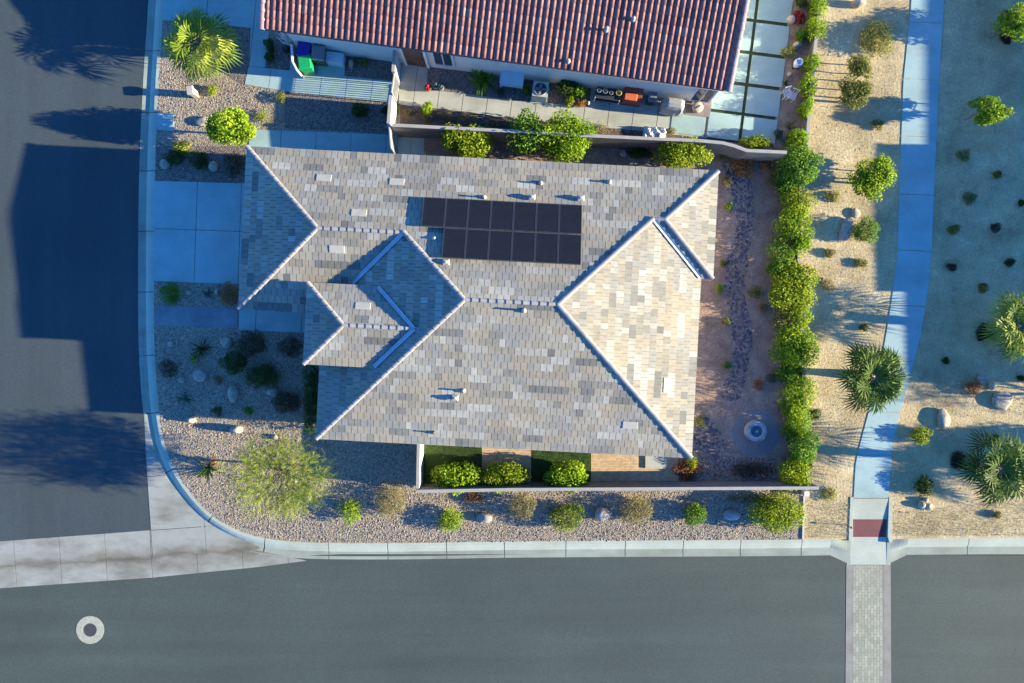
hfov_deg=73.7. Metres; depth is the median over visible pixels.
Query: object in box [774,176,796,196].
hedge shrub
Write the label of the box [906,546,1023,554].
gutter
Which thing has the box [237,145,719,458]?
tiled house
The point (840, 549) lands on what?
kerb flare
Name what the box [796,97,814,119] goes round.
vine
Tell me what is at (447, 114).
dry plant
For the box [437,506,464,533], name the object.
strip shrub
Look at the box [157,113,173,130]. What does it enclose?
utility vault
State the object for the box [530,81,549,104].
air conditioner
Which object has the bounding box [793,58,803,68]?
garden urn
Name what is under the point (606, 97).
metal rack
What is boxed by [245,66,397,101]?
side walk
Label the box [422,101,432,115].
bed plant
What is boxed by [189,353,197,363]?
aloe
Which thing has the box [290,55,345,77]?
bin pad
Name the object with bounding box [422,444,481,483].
lawn
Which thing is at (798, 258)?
garden wall
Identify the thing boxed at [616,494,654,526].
dry shrub
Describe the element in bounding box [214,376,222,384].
yard plant
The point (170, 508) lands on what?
corner apron
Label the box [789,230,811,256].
hedge shrub
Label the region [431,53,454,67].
window
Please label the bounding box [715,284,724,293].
yard plant
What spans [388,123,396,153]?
side gate
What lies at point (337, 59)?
storage chest
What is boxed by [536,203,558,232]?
solar panel
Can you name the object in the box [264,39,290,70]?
gravel bed
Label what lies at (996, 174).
desert plant
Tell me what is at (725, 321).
yard plant
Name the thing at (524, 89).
bed plant
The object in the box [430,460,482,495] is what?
garden shrub
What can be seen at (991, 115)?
young tree
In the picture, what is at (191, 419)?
boulder
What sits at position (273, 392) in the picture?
boulder
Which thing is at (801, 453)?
hedge shrub
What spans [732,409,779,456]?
fountain pad
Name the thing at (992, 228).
desert plant
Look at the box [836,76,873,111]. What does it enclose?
young tree
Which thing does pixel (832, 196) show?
desert plant
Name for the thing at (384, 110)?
yard plant
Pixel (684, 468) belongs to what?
flowering shrub
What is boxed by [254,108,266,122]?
yard plant
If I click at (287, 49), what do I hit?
hose coil
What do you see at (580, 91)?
bed shrub
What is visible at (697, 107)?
stone bowl
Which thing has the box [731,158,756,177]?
yard shrub
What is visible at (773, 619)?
road
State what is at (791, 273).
hedge shrub
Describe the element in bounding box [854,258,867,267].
desert plant
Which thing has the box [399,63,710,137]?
side patio
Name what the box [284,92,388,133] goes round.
gravel bed
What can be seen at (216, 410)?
yard plant
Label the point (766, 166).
dry shrub
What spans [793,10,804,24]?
red flower plant
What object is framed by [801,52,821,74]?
vine
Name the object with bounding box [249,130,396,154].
side walk
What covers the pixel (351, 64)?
boulder
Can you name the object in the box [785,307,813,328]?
hedge shrub
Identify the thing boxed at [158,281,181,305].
box shrub
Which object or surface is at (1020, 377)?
desert plant
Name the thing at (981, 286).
desert plant
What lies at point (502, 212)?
solar panel
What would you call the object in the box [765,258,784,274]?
hedge shrub
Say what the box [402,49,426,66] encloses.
door
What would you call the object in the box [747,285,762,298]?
yard plant
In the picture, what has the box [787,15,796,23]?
boulder
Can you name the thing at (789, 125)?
aloe
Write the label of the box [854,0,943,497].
path
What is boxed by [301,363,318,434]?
foundation hedge
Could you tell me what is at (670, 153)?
hibiscus shrub
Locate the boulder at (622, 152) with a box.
[619,149,626,156]
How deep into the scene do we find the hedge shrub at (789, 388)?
33.42 m
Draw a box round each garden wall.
[387,95,396,134]
[392,50,400,82]
[392,123,786,162]
[416,443,423,488]
[417,480,818,492]
[793,157,808,481]
[801,1,821,153]
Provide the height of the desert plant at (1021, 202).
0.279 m
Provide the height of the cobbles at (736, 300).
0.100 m
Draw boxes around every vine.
[785,128,809,145]
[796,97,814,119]
[797,72,817,98]
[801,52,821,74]
[804,16,827,41]
[808,0,828,17]
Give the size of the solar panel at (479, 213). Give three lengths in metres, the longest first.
1.422 x 1.009 x 0.204 m
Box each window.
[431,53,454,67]
[688,88,718,102]
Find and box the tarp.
[643,126,665,136]
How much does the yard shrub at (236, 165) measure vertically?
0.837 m
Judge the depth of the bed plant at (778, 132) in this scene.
33.89 m
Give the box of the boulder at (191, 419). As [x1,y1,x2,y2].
[187,417,195,422]
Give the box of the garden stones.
[691,456,776,480]
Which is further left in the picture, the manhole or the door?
the manhole
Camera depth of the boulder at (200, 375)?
33.78 m
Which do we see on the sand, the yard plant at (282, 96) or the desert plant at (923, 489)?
the desert plant at (923, 489)
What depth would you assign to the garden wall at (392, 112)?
32.89 m
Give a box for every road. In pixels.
[0,0,150,540]
[0,554,1023,682]
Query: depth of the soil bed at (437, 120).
34.13 m
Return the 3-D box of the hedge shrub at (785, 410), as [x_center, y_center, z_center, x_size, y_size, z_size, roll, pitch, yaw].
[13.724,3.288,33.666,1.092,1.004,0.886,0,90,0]
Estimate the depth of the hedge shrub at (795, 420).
32.93 m
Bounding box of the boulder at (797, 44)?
[792,41,800,49]
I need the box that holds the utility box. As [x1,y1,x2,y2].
[801,490,808,495]
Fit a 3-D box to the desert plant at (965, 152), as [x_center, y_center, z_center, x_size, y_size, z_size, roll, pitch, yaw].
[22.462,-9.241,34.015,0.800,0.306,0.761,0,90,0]
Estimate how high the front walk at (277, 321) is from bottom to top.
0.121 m
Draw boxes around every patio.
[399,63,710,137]
[591,453,677,480]
[671,0,792,144]
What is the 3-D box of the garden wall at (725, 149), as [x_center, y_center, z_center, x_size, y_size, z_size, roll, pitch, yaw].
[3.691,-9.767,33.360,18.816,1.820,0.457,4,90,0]
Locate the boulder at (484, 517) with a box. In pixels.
[476,512,491,522]
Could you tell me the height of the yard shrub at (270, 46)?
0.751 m
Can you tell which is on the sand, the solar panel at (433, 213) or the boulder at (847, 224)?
the boulder at (847, 224)
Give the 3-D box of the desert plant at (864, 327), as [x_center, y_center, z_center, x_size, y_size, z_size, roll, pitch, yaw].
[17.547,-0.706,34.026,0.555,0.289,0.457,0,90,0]
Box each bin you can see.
[296,41,313,61]
[297,54,315,74]
[311,43,327,66]
[646,91,656,105]
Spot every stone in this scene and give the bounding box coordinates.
[167,341,172,346]
[178,376,185,382]
[918,501,925,508]
[925,503,932,510]
[987,382,995,389]
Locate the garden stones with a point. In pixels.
(724, 473)
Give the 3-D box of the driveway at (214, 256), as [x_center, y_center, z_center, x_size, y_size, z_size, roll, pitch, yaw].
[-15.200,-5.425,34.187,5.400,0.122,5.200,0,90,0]
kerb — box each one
[146,0,830,551]
[848,497,891,542]
[907,538,1023,546]
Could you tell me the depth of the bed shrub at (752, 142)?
33.57 m
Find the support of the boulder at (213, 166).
on the gravel bed at (207, 173)
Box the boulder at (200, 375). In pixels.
[193,369,206,381]
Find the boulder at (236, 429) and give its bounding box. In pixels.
[230,425,242,432]
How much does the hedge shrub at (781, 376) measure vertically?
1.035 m
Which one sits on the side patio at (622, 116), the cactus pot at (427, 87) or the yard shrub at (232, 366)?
the cactus pot at (427, 87)
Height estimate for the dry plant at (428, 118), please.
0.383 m
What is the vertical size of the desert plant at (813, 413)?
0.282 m
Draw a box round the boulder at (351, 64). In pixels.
[349,59,353,69]
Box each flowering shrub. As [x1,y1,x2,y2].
[463,492,485,502]
[672,458,702,480]
[686,456,696,468]
[729,460,773,477]
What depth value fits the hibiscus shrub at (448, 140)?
32.77 m
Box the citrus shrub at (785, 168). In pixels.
[769,142,825,187]
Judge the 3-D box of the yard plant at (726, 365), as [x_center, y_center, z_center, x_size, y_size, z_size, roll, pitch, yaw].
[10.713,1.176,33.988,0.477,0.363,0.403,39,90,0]
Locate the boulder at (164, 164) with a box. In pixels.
[160,159,169,168]
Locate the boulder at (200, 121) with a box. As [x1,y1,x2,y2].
[195,116,207,125]
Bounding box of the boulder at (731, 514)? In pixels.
[723,509,740,520]
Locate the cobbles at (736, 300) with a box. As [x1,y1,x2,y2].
[692,160,754,462]
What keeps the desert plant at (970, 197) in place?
on the sand
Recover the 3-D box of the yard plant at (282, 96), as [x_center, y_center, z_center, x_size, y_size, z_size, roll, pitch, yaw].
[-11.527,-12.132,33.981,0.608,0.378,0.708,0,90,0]
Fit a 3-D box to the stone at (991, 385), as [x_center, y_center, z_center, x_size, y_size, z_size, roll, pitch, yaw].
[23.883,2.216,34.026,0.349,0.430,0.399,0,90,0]
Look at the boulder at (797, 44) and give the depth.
33.89 m
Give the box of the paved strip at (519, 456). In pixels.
[482,447,530,481]
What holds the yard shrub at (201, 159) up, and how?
on the gravel bed at (207, 173)
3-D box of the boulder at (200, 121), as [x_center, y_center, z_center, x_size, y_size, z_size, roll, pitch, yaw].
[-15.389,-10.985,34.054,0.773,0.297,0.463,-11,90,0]
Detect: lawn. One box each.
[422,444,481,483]
[531,449,590,481]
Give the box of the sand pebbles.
[806,0,1023,536]
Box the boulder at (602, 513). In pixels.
[595,507,610,520]
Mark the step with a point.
(653, 462)
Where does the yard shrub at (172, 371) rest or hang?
on the gravel yard at (196, 136)
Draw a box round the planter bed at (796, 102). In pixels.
[775,0,813,144]
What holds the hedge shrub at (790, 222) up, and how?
on the soil bed at (724, 421)
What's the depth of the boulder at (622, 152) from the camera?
33.92 m
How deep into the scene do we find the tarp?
33.89 m
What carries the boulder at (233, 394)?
on the gravel yard at (196, 136)
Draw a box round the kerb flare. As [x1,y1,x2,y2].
[830,539,907,563]
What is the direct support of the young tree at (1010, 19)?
on the sand
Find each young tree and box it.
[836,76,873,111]
[844,151,896,201]
[846,52,874,81]
[964,95,1014,125]
[989,2,1023,42]
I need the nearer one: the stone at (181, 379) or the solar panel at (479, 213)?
the solar panel at (479, 213)
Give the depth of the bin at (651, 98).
33.53 m
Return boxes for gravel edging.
[802,496,804,538]
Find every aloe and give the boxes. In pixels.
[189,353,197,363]
[782,119,795,132]
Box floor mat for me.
[685,101,711,117]
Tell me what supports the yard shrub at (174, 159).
on the gravel bed at (207, 173)
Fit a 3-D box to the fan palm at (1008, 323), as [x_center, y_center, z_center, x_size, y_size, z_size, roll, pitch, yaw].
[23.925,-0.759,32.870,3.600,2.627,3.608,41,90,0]
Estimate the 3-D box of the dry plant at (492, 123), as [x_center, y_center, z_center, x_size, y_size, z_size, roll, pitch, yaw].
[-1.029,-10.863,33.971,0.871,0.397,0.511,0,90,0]
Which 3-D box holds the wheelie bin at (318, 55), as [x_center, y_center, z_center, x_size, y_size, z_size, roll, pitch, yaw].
[-9.398,-14.043,33.591,0.650,1.072,0.816,6,90,0]
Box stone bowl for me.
[692,102,702,112]
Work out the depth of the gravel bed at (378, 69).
34.14 m
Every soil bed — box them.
[395,121,801,479]
[400,105,710,139]
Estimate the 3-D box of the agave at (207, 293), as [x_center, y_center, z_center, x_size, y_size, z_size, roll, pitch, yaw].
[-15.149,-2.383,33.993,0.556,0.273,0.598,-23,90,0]
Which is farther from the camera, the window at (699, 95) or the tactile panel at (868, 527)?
the tactile panel at (868, 527)
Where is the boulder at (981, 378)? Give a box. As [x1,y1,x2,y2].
[976,374,986,383]
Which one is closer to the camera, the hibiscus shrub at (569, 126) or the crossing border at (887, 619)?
the hibiscus shrub at (569, 126)
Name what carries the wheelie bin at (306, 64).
on the bin pad at (334, 70)
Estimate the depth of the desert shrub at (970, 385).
33.85 m
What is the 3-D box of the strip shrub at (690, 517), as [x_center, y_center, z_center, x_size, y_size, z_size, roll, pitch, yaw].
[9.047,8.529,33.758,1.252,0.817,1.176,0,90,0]
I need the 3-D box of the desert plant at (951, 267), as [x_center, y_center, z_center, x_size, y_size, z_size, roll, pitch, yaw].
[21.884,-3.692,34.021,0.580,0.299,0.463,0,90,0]
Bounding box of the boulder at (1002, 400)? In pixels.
[992,392,1012,409]
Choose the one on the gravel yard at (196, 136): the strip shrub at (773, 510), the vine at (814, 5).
the strip shrub at (773, 510)
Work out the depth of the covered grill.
33.25 m
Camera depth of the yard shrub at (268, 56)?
33.80 m
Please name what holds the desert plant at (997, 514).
on the sand
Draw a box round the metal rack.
[593,86,620,104]
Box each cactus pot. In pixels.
[424,84,430,91]
[432,81,439,88]
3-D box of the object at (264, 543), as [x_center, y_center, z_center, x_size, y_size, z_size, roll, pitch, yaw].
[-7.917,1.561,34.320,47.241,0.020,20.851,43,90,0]
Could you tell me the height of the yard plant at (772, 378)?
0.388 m
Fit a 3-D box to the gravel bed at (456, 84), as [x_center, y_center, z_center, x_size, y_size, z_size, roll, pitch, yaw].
[-0.175,-13.125,34.159,8.310,0.050,2.402,3,90,0]
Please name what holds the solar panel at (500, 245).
on the tiled house at (411, 335)
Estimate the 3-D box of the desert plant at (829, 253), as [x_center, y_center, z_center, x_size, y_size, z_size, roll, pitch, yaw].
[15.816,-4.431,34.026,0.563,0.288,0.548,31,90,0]
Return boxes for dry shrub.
[373,483,407,520]
[506,492,536,520]
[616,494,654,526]
[718,154,732,161]
[758,160,770,171]
[765,172,776,189]
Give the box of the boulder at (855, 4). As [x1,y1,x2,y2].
[850,0,865,8]
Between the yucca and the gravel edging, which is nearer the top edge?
the yucca
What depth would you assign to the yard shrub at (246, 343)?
33.57 m
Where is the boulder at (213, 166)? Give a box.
[208,161,218,171]
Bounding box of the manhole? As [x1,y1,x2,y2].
[76,616,103,643]
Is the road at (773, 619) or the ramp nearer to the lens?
the ramp
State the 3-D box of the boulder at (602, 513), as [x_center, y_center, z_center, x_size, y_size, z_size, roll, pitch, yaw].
[4.530,8.560,33.965,0.819,0.573,0.675,0,90,0]
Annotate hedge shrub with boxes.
[764,229,797,264]
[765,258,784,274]
[767,259,820,315]
[768,318,820,378]
[771,308,807,332]
[772,202,815,243]
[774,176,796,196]
[774,363,796,381]
[776,372,817,417]
[776,454,812,491]
[778,400,800,416]
[779,422,804,442]
[780,186,819,219]
[782,406,813,437]
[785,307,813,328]
[787,428,821,463]
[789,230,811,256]
[792,455,812,471]
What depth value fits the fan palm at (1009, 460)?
31.68 m
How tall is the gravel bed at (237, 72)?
0.050 m
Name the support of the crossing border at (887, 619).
on the road at (773, 619)
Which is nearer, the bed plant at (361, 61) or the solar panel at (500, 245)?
the solar panel at (500, 245)
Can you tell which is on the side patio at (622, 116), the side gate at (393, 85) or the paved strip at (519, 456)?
the side gate at (393, 85)
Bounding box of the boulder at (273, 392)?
[266,388,278,396]
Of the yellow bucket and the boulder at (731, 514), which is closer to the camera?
the yellow bucket
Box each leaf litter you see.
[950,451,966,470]
[976,322,993,341]
[1000,31,1011,44]
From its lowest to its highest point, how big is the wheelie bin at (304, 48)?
1.072 m
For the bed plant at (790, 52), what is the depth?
33.82 m
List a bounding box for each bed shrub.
[555,79,578,95]
[570,85,587,98]
[738,134,770,148]
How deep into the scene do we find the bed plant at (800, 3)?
33.78 m
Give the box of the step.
[645,455,665,468]
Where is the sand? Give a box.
[801,0,1023,538]
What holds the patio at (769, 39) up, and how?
on the gravel yard at (196, 136)
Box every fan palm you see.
[158,5,242,85]
[831,340,909,414]
[952,427,1023,509]
[977,289,1023,364]
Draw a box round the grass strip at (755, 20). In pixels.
[704,0,787,142]
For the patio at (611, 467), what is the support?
on the gravel yard at (196, 136)
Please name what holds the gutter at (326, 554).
on the gravel yard at (196, 136)
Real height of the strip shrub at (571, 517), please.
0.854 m
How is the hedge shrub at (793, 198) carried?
on the soil bed at (724, 421)
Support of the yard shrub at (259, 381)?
on the gravel yard at (196, 136)
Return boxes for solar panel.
[421,197,445,226]
[441,228,466,258]
[444,198,468,228]
[465,229,489,259]
[467,199,490,229]
[488,230,512,260]
[490,200,513,230]
[511,231,534,262]
[513,202,536,231]
[535,233,557,263]
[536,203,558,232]
[558,234,580,264]
[559,204,581,234]
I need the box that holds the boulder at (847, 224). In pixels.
[839,217,853,240]
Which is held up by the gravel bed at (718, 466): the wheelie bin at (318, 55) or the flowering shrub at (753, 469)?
the flowering shrub at (753, 469)
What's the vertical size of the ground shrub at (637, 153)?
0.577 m
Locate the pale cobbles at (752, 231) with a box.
[727,179,754,245]
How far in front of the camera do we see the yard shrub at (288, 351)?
33.73 m
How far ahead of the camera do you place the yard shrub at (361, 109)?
33.65 m
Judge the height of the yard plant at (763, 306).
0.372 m
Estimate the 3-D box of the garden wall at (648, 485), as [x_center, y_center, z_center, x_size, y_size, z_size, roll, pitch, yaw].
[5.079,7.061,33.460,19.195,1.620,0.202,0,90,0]
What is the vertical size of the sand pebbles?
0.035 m
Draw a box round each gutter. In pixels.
[0,530,150,566]
[0,550,305,587]
[138,0,829,558]
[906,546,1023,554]
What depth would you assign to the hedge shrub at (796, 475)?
33.11 m
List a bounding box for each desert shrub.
[849,215,881,243]
[858,20,894,58]
[909,426,932,444]
[964,378,983,396]
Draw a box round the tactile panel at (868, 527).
[853,519,885,536]
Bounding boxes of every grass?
[423,445,590,483]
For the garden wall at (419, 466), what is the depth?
32.73 m
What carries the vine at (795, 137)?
on the planter bed at (796, 102)
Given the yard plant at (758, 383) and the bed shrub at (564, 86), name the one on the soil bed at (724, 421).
the yard plant at (758, 383)
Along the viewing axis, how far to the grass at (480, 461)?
34.13 m
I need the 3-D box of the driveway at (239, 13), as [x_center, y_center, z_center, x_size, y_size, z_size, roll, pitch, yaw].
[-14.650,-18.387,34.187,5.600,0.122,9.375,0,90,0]
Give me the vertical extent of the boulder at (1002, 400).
0.358 m
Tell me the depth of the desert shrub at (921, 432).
33.79 m
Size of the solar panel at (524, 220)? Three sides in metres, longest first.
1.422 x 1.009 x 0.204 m
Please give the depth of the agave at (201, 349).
34.00 m
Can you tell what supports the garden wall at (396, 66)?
on the gravel yard at (196, 136)
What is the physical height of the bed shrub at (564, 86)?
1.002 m
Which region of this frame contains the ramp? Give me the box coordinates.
[847,499,890,564]
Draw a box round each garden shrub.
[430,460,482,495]
[481,461,530,493]
[542,460,588,493]
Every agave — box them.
[175,388,193,406]
[191,338,213,361]
[195,459,222,482]
[201,287,211,297]
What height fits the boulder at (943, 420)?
0.342 m
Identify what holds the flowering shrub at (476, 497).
on the gravel yard at (196, 136)
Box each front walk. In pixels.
[155,306,236,327]
[239,309,305,332]
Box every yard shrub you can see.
[156,358,178,377]
[163,148,186,165]
[187,150,208,169]
[217,350,248,374]
[219,280,239,306]
[223,151,244,178]
[235,329,266,357]
[242,362,283,389]
[263,38,274,51]
[264,51,274,62]
[271,390,301,412]
[277,335,302,358]
[351,101,369,116]
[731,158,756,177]
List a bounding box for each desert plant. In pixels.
[808,408,821,419]
[821,277,835,290]
[821,487,836,502]
[822,190,839,202]
[823,248,835,257]
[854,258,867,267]
[859,323,868,331]
[871,119,884,129]
[913,474,934,496]
[942,357,949,363]
[946,224,960,234]
[946,263,956,271]
[955,149,969,162]
[962,191,977,205]
[978,283,988,293]
[990,222,1002,232]
[992,170,1002,178]
[992,510,1002,519]
[1004,258,1016,267]
[1017,375,1023,380]
[1018,199,1023,206]
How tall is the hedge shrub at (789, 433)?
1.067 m
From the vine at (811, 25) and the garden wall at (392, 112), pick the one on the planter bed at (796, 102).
the vine at (811, 25)
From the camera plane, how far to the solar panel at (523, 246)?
29.89 m
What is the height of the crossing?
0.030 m
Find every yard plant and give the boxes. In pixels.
[171,140,190,154]
[207,84,218,95]
[209,458,217,467]
[210,406,222,416]
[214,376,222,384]
[243,405,252,415]
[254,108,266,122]
[274,90,285,103]
[380,106,387,113]
[694,415,705,426]
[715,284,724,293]
[720,259,727,266]
[721,317,730,324]
[722,361,730,368]
[723,174,732,187]
[724,203,732,211]
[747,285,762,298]
[753,379,763,390]
[758,303,767,312]
[764,373,776,382]
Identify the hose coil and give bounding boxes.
[282,43,290,52]
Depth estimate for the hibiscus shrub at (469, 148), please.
32.83 m
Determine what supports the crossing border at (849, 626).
on the road at (773, 619)
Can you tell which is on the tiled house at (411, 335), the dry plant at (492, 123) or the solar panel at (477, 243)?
the solar panel at (477, 243)
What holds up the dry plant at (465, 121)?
on the soil bed at (437, 120)
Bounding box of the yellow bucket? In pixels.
[616,90,621,95]
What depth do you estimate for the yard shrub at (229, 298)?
33.62 m
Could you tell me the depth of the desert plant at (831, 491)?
34.02 m
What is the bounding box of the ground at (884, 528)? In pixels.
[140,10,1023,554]
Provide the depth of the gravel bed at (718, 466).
34.13 m
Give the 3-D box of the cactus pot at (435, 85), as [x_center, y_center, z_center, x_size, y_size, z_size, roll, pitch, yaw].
[-3.776,-12.717,33.870,0.367,0.520,0.358,0,90,0]
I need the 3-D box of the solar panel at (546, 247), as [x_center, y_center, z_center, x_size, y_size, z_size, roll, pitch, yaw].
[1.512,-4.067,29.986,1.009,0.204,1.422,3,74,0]
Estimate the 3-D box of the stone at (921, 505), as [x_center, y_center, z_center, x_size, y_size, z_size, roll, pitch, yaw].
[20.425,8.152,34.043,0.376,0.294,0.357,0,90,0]
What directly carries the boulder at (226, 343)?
on the gravel yard at (196, 136)
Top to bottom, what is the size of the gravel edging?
0.150 m
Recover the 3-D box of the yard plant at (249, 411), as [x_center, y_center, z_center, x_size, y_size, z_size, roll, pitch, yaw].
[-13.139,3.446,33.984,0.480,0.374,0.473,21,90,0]
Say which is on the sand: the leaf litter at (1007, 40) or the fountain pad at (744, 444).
the leaf litter at (1007, 40)
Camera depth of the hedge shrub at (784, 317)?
33.49 m
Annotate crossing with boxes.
[853,565,882,682]
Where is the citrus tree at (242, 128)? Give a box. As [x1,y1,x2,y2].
[204,105,255,146]
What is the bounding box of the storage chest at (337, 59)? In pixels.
[326,51,345,67]
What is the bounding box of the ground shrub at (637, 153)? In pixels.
[626,147,652,157]
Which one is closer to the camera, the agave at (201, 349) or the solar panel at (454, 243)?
the solar panel at (454, 243)
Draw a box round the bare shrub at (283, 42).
[276,33,293,45]
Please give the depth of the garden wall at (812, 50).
33.52 m
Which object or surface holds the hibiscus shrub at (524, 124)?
on the soil bed at (724, 421)
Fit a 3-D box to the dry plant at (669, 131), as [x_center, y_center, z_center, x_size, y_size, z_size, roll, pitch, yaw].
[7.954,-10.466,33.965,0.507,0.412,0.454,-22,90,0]
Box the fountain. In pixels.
[744,421,766,441]
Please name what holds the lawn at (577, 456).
on the gravel yard at (196, 136)
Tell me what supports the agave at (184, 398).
on the gravel yard at (196, 136)
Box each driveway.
[154,181,244,283]
[163,0,269,66]
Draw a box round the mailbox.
[185,85,198,98]
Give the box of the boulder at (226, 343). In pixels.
[220,338,232,348]
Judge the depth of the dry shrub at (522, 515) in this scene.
33.58 m
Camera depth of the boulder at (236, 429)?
33.67 m
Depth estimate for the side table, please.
33.33 m
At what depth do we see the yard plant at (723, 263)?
33.91 m
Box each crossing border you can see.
[845,565,852,682]
[883,565,890,682]
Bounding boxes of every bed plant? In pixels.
[353,57,367,67]
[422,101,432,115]
[495,87,503,96]
[521,84,530,95]
[565,96,574,107]
[574,99,585,107]
[773,129,784,138]
[780,45,796,58]
[795,0,809,8]
[795,29,809,41]
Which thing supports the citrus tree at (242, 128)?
on the gravel yard at (196, 136)
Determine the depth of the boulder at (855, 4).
33.82 m
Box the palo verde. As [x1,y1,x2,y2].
[213,430,340,523]
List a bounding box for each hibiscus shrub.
[441,122,461,151]
[452,124,493,157]
[505,106,547,155]
[539,109,597,162]
[653,136,713,168]
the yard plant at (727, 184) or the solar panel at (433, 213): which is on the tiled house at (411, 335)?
the solar panel at (433, 213)
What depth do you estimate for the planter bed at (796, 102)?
34.13 m
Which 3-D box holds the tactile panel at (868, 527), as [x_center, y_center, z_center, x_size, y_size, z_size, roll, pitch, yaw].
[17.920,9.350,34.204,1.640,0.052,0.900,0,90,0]
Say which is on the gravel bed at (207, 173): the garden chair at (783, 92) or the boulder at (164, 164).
the boulder at (164, 164)
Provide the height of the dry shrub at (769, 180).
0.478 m
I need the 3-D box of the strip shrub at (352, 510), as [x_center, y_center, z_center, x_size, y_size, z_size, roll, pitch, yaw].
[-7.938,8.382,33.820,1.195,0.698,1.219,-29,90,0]
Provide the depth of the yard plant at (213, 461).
33.90 m
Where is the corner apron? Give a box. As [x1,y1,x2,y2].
[139,330,259,557]
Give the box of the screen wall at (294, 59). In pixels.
[290,44,303,78]
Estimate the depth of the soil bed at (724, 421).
34.14 m
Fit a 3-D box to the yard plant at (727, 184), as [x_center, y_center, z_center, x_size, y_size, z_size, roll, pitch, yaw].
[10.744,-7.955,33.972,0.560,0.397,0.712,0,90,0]
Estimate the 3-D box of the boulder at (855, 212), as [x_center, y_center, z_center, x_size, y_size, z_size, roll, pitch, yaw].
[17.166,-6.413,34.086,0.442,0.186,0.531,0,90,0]
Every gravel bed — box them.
[156,140,245,185]
[206,25,250,85]
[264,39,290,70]
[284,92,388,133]
[345,56,394,81]
[427,67,590,106]
[678,456,775,480]
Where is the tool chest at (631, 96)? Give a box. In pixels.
[621,86,643,106]
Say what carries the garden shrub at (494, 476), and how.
on the paved strip at (519, 456)
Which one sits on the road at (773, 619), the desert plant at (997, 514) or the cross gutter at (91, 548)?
the cross gutter at (91, 548)
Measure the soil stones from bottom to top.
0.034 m
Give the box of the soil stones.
[405,7,805,414]
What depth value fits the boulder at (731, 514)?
33.80 m
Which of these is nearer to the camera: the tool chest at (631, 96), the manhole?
the tool chest at (631, 96)
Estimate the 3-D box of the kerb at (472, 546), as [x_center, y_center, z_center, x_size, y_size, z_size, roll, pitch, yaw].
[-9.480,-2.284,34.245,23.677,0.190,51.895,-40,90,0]
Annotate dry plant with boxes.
[403,109,414,115]
[422,114,433,121]
[441,112,454,120]
[459,114,476,124]
[484,118,498,127]
[592,121,610,132]
[667,127,676,134]
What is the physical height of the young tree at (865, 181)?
1.370 m
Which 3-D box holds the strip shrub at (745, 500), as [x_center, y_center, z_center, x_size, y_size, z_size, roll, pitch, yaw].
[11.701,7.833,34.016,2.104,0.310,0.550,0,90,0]
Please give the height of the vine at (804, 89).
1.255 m
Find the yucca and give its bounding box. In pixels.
[468,69,496,95]
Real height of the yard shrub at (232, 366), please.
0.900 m
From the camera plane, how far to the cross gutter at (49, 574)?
34.27 m
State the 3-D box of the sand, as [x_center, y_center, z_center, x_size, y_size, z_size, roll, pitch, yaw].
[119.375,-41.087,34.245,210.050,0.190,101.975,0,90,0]
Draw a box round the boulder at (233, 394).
[228,385,238,402]
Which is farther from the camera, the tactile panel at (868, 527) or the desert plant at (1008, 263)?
the tactile panel at (868, 527)
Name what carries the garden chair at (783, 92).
on the planter bed at (796, 102)
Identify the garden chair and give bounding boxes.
[781,85,791,99]
[786,88,799,102]
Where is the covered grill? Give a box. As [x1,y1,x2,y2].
[659,97,684,116]
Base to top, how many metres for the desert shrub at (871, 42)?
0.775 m
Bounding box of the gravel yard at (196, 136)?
[154,2,803,542]
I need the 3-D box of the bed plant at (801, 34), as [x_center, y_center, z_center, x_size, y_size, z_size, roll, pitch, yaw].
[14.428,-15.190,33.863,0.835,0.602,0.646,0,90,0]
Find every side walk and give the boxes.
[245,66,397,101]
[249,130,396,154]
[398,137,423,155]
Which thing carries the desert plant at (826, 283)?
on the sand
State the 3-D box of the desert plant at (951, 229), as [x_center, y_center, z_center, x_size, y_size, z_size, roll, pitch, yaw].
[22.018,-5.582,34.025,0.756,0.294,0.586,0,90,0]
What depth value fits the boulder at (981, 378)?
33.97 m
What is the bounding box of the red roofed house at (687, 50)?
[259,0,749,102]
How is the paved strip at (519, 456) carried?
on the gravel yard at (196, 136)
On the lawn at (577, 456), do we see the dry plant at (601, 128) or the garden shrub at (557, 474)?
the garden shrub at (557, 474)
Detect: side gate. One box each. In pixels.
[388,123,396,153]
[391,73,399,102]
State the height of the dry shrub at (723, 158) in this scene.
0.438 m
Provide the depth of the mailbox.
33.40 m
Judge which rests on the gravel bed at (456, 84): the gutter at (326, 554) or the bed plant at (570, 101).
the bed plant at (570, 101)
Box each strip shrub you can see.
[337,499,361,525]
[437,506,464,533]
[547,502,586,533]
[682,502,706,526]
[728,493,762,503]
[747,490,806,534]
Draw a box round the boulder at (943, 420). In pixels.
[937,408,950,429]
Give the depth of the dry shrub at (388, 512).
33.65 m
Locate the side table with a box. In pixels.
[499,70,524,88]
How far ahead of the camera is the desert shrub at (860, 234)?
33.63 m
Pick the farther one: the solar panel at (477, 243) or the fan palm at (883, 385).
the fan palm at (883, 385)
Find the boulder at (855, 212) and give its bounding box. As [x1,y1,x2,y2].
[852,208,859,217]
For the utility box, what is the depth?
33.76 m

